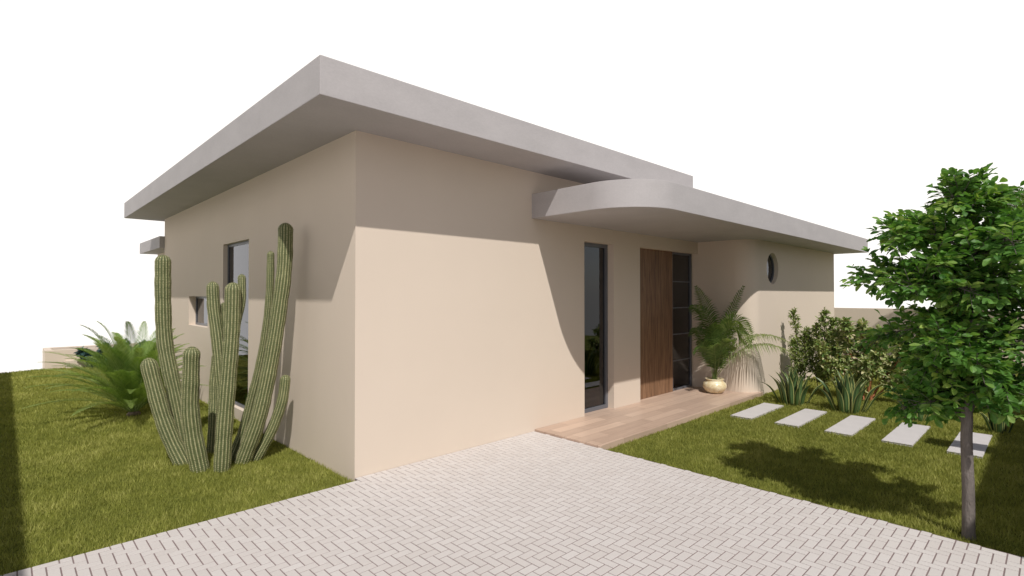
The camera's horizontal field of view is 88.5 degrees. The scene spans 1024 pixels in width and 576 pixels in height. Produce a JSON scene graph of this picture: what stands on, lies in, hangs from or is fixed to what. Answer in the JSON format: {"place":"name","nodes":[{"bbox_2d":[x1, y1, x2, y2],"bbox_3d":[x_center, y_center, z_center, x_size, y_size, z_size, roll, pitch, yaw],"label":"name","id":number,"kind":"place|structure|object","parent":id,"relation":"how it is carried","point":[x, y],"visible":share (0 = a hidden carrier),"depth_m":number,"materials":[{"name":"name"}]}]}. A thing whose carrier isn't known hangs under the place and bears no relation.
{"place":"outdoors","nodes":[
{"label":"outdoors","id":0,"kind":"place"},
{"bbox_2d":[0,431,1023,575],"bbox_3d":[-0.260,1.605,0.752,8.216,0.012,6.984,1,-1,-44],"label":"driveway paving","id":1,"kind":"structure","parent":0,"point":[526,448],"depth_m":3.51,"materials":[{"name":"grey concrete"}]},
{"bbox_2d":[0,355,1023,574],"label":"lawn ground","id":2,"kind":"structure","parent":0,"point":[293,492],"depth_m":4.75,"materials":[{"name":"plant"}]},
{"bbox_2d":[42,343,136,368],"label":"garden wall","id":3,"kind":"structure","parent":2,"relation":"on","point":[54,357],"depth_m":11.68,"materials":[{"name":"paint"}]},
{"bbox_2d":[74,338,145,367],"bbox_3d":[-9.105,1.512,12.043,1.464,0.723,0.527,1,-1,-44],"label":"blue leaved plant","id":4,"kind":"object","parent":2,"relation":"on","point":[80,353],"visible":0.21,"depth_m":11.68,"materials":[{"name":"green plant"}]},
{"bbox_2d":[22,321,206,415],"bbox_3d":[-5.245,1.097,6.996,1.877,1.348,2.196,1,-1,-44],"label":"cycad","id":5,"kind":"object","parent":2,"relation":"on","point":[124,385],"visible":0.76,"depth_m":6.83,"materials":[{"name":"green plant"}]},
{"bbox_2d":[140,222,292,472],"bbox_3d":[-2.987,0.568,5.195,1.527,2.459,0.792,0,-1,20],"label":"columnar cactus","id":6,"kind":"object","parent":2,"relation":"on","point":[175,411],"visible":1,"depth_m":5.07,"materials":[{"name":"green plant"}]},
{"bbox_2d":[124,55,867,480],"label":"modern house","id":7,"kind":"structure","parent":2,"relation":"on","point":[466,275],"depth_m":5.69,"materials":[{"name":"paint"}]},
{"bbox_2d":[196,296,207,325],"bbox_3d":[-4.862,0.368,8.359,0.040,0.468,1.118,1,-1,-44],"label":"window","id":8,"kind":"structure","parent":7,"relation":"in","point":[201,303],"depth_m":8.53,"materials":[{"name":"grey glass"}]},
{"bbox_2d":[227,240,248,408],"bbox_3d":[-3.607,0.481,6.994,0.040,2.178,1.063,1,-1,-44],"label":"window","id":9,"kind":"structure","parent":7,"relation":"in","point":[238,253],"depth_m":6.94,"materials":[{"name":"grey glass"}]},
{"bbox_2d":[584,242,607,412],"bbox_3d":[1.082,0.526,7.100,0.648,2.261,0.050,1,-1,-44],"label":"window","id":10,"kind":"structure","parent":7,"relation":"in","point":[595,255],"depth_m":7.15,"materials":[{"name":"black glass"}]},
{"bbox_2d":[640,248,672,399],"bbox_3d":[2.193,0.537,8.153,1.091,2.263,0.050,1,-1,-44],"label":"door","id":11,"kind":"structure","parent":7,"relation":"in","point":[656,293],"depth_m":8.16,"materials":[{"name":"brown wood"}]},
{"bbox_2d":[672,252,691,390],"bbox_3d":[2.818,0.545,8.778,0.668,2.263,0.050,1,-1,-44],"label":"window","id":12,"kind":"structure","parent":7,"relation":"in","point":[681,262],"depth_m":8.80,"materials":[{"name":"black glass"}]},
{"bbox_2d":[767,255,773,282],"bbox_3d":[4.361,-0.330,8.969,0.522,0.522,0.035,1,-1,-44],"label":"window","id":13,"kind":"structure","parent":7,"relation":"in","point":[770,264],"depth_m":9.05,"materials":[{"name":"glass"}]},
{"bbox_2d":[730,403,783,419],"bbox_3d":[3.430,1.739,7.324,1.158,0.080,0.278,1,-1,-44],"label":"stepping stone","id":14,"kind":"object","parent":2,"relation":"on","point":[757,411],"visible":0.62,"depth_m":7.24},
{"bbox_2d":[762,364,827,405],"bbox_3d":[4.185,1.433,7.861,0.783,0.601,0.772,0,-1,-11],"label":"agave","id":15,"kind":"object","parent":2,"relation":"on","point":[792,390],"visible":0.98,"depth_m":7.77,"materials":[{"name":"green plant"}]},
{"bbox_2d":[785,307,812,381],"bbox_3d":[4.905,1.057,8.926,0.340,1.478,0.490,2,-2,-70],"label":"leafy shrub","id":16,"kind":"object","parent":2,"relation":"on","point":[800,361],"visible":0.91,"depth_m":8.91,"materials":[{"name":"green plant"}]},
{"bbox_2d":[774,408,826,427],"bbox_3d":[3.819,1.734,6.922,1.158,0.080,0.278,1,-1,-44],"label":"stepping stone","id":17,"kind":"object","parent":2,"relation":"on","point":[802,417],"visible":0.64,"depth_m":6.89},
{"bbox_2d":[801,307,839,392],"bbox_3d":[5.149,1.052,8.846,0.427,1.486,0.675,0,-1,-22],"label":"leafy shrub","id":18,"kind":"object","parent":2,"relation":"on","point":[818,369],"visible":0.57,"depth_m":8.74,"materials":[{"name":"green plant"}]},
{"bbox_2d":[824,415,875,435],"bbox_3d":[4.208,1.729,6.519,1.158,0.080,0.278,1,-1,-44],"label":"stepping stone","id":19,"kind":"object","parent":2,"relation":"on","point":[851,424],"visible":0.62,"depth_m":6.47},
{"bbox_2d":[815,370,886,413],"bbox_3d":[4.750,1.429,7.356,0.840,0.597,0.914,1,-1,-44],"label":"agave","id":20,"kind":"object","parent":2,"relation":"on","point":[849,393],"visible":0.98,"depth_m":7.24,"materials":[{"name":"green plant"}]},
{"bbox_2d":[814,316,908,399],"bbox_3d":[5.457,1.116,8.054,0.718,1.356,1.467,1,-1,-44],"label":"flowering shrub","id":21,"kind":"object","parent":2,"relation":"on","point":[868,367],"visible":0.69,"depth_m":8.13,"materials":[{"name":"green plant"}]},
{"bbox_2d":[891,331,915,389],"bbox_3d":[6.903,1.150,8.862,0.526,1.296,0.837,1,-1,-44],"label":"dark shrub","id":22,"kind":"object","parent":2,"relation":"on","point":[900,343],"visible":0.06,"depth_m":8.95,"materials":[{"name":"green plant"}]},
{"bbox_2d":[881,422,929,446],"bbox_3d":[4.598,1.724,6.117,1.158,0.080,0.278,1,-1,-44],"label":"stepping stone","id":23,"kind":"object","parent":2,"relation":"on","point":[902,434],"visible":0.62,"depth_m":6.05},
{"bbox_2d":[888,388,928,420],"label":"agave","id":24,"kind":"object","parent":2,"relation":"on","point":[921,416],"visible":0.23,"depth_m":6.76,"materials":[{"name":"green plant"}]},
{"bbox_2d":[834,308,1023,364],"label":"garden wall","id":25,"kind":"structure","parent":2,"relation":"on","point":[871,315],"depth_m":13.81,"materials":[{"name":"paint"}]},
{"bbox_2d":[839,162,1023,539],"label":"broadleaf tree","id":26,"kind":"object","parent":2,"relation":"on","point":[960,367],"visible":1,"depth_m":3.42,"materials":[{"name":"green plant"}]},
{"bbox_2d":[947,432,991,458],"bbox_3d":[4.987,1.719,5.714,1.158,0.080,0.278,1,-1,-44],"label":"stepping stone","id":27,"kind":"object","parent":2,"relation":"on","point":[981,441],"visible":0.42,"depth_m":5.65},
{"bbox_2d":[979,412,1021,433],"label":"agave","id":28,"kind":"object","parent":2,"relation":"on","point":[998,428],"visible":0.45,"depth_m":6.21,"materials":[{"name":"green plant"}]},
{"bbox_2d":[982,186,1023,212],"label":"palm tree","id":29,"kind":"object","parent":2,"relation":"on","point":[1020,198],"visible":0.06,"depth_m":10.96,"materials":[{"name":"green plant"}]},
{"bbox_2d":[0,0,1023,372],"label":"sky","id":30,"kind":"structure","parent":0,"point":[839,115],"materials":[{"name":"white"}]},
{"bbox_2d":[535,386,762,449],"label":"terrace","id":31,"kind":"structure","parent":0,"point":[607,428],"depth_m":6.75,"materials":[{"name":"wood"}]},
{"bbox_2d":[702,377,726,393],"bbox_3d":[3.236,1.556,8.398,0.364,0.230,0.364,1,-1,-44],"label":"plant pot","id":32,"kind":"object","parent":31,"relation":"on","point":[718,385],"visible":0.99,"depth_m":8.27,"materials":[{"name":"ceramic"}]},
{"bbox_2d":[688,285,797,378],"bbox_3d":[3.561,0.714,8.213,1.647,1.519,0.611,0,-1,2],"label":"potted palm","id":33,"kind":"object","parent":32,"relation":"in","point":[717,348],"visible":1,"depth_m":8.23,"materials":[{"name":"green plant"}]}
]}

